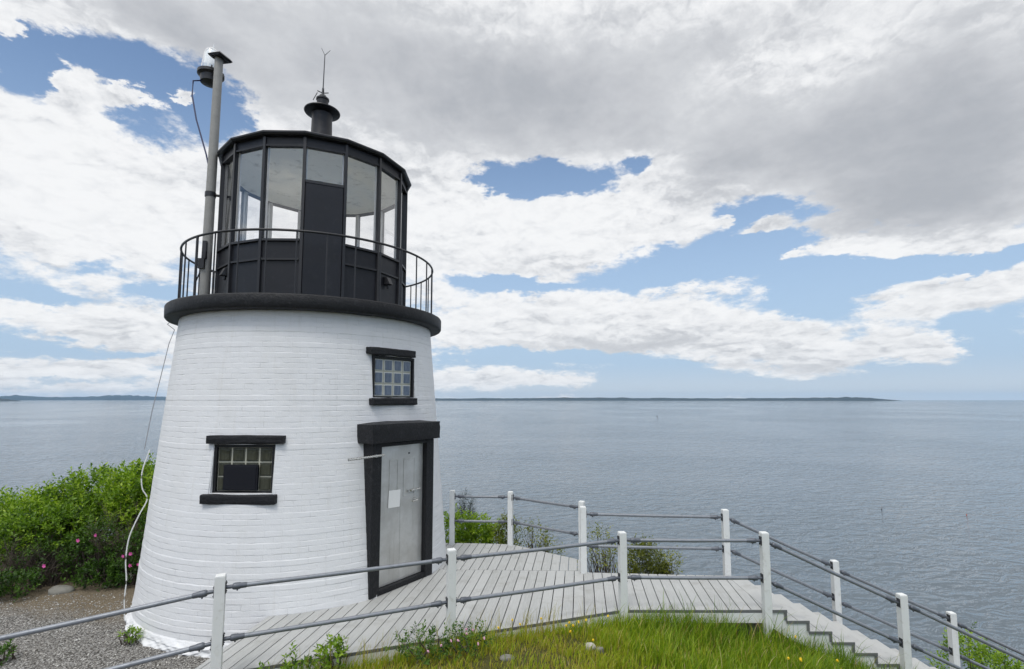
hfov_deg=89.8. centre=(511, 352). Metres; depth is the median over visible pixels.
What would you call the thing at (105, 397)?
mainland hills
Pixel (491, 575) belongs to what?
boardwalk
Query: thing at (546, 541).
leafy shrub
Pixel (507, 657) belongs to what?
rock
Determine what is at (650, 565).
leafy shrub
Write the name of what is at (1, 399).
headland hills
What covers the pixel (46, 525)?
leafy shrub
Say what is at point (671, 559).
leafy shrub
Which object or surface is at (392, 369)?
window
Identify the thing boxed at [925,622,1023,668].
leafy shrub
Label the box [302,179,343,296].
lantern door
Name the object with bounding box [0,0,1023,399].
sky
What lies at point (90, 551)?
rose bush
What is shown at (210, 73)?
beacon mast
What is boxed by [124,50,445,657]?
lighthouse
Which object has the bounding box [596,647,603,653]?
rock
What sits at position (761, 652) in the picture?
grass
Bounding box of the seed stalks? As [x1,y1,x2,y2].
[263,602,872,668]
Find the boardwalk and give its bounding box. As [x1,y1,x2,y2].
[195,543,761,668]
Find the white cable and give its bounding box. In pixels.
[124,450,149,618]
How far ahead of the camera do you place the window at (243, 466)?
6.96 m
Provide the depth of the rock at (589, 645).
5.68 m
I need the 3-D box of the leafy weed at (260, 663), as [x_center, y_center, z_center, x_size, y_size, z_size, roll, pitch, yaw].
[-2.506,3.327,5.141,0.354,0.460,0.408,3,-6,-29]
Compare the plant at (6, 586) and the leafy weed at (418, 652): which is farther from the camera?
the plant at (6, 586)
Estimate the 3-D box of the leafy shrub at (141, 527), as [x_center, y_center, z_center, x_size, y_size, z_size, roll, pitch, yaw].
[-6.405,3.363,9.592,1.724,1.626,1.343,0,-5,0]
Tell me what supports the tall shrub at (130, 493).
on the ground at (90, 591)
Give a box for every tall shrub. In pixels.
[0,461,135,562]
[72,453,156,551]
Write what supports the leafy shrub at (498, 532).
on the ground at (90, 591)
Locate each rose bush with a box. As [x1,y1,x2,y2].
[11,536,82,588]
[55,511,125,582]
[103,526,143,584]
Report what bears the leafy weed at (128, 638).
on the ground at (90, 591)
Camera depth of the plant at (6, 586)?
8.48 m
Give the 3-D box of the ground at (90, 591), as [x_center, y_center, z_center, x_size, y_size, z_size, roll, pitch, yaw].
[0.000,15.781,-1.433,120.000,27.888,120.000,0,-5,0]
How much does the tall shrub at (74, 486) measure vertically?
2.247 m
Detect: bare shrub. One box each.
[0,533,70,585]
[33,528,115,581]
[87,498,147,568]
[114,525,143,561]
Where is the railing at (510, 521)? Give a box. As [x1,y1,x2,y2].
[449,490,584,560]
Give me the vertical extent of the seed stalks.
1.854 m
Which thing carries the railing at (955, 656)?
on the ground at (90, 591)
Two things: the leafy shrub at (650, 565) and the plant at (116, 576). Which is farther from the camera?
the leafy shrub at (650, 565)
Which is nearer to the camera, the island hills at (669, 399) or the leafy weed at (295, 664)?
the leafy weed at (295, 664)
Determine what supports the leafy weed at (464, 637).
on the ground at (90, 591)
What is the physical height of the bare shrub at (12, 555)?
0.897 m
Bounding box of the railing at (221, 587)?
[0,531,1023,668]
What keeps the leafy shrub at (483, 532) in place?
on the ground at (90, 591)
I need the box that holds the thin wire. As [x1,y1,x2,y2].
[144,322,174,448]
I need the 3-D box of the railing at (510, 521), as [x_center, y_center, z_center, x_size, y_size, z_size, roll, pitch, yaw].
[0.099,3.517,9.640,2.706,1.720,0.494,-2,-6,23]
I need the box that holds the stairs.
[732,580,936,668]
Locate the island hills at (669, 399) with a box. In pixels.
[435,397,898,400]
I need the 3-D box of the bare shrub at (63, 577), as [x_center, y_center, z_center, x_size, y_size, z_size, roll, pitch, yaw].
[-8.201,3.655,9.497,1.530,0.990,1.070,-2,-5,18]
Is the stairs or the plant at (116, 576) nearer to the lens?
the stairs
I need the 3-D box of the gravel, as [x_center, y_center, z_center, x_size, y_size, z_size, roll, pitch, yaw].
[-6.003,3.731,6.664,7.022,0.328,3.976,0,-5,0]
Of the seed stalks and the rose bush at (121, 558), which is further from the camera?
the rose bush at (121, 558)
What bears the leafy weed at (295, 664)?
on the ground at (90, 591)
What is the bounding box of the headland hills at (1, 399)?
[0,398,17,400]
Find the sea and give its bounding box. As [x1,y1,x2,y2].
[0,400,1023,668]
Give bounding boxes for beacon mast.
[191,45,231,294]
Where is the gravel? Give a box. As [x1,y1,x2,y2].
[0,592,207,668]
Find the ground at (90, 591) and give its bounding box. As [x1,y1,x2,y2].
[0,542,826,668]
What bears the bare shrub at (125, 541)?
on the ground at (90, 591)
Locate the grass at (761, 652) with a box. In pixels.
[312,588,927,668]
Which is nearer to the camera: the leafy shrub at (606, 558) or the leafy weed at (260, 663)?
the leafy weed at (260, 663)
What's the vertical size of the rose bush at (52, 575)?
0.868 m
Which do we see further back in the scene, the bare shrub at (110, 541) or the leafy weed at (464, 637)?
the bare shrub at (110, 541)
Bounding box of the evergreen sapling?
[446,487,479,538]
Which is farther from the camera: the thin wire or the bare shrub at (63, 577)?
the bare shrub at (63, 577)
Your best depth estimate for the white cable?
7.69 m
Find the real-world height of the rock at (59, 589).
0.190 m
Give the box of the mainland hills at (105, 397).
[0,395,165,399]
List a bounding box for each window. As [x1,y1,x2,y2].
[199,435,285,504]
[366,347,417,404]
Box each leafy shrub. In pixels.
[0,496,112,574]
[120,507,146,551]
[443,503,507,543]
[488,508,522,544]
[514,516,565,569]
[577,522,632,572]
[617,531,683,575]
[654,549,685,574]
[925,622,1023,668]
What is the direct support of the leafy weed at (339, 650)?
on the ground at (90, 591)
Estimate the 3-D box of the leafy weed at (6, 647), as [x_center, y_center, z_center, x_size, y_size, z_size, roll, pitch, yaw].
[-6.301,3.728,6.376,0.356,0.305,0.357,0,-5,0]
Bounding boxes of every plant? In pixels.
[0,562,47,602]
[60,554,140,591]
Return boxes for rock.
[48,585,74,594]
[500,654,514,660]
[585,642,595,650]
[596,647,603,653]
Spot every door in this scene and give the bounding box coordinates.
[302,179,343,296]
[379,443,422,587]
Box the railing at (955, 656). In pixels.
[580,506,1023,668]
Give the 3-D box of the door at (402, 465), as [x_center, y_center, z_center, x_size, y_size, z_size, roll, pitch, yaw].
[-1.688,2.423,7.832,0.127,2.014,0.935,-3,-6,34]
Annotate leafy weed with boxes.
[0,638,17,665]
[117,625,143,645]
[257,661,269,668]
[280,640,318,668]
[308,634,349,668]
[383,619,455,667]
[439,619,494,659]
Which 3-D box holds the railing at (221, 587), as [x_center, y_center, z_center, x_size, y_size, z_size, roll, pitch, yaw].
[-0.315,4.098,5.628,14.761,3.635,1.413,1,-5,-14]

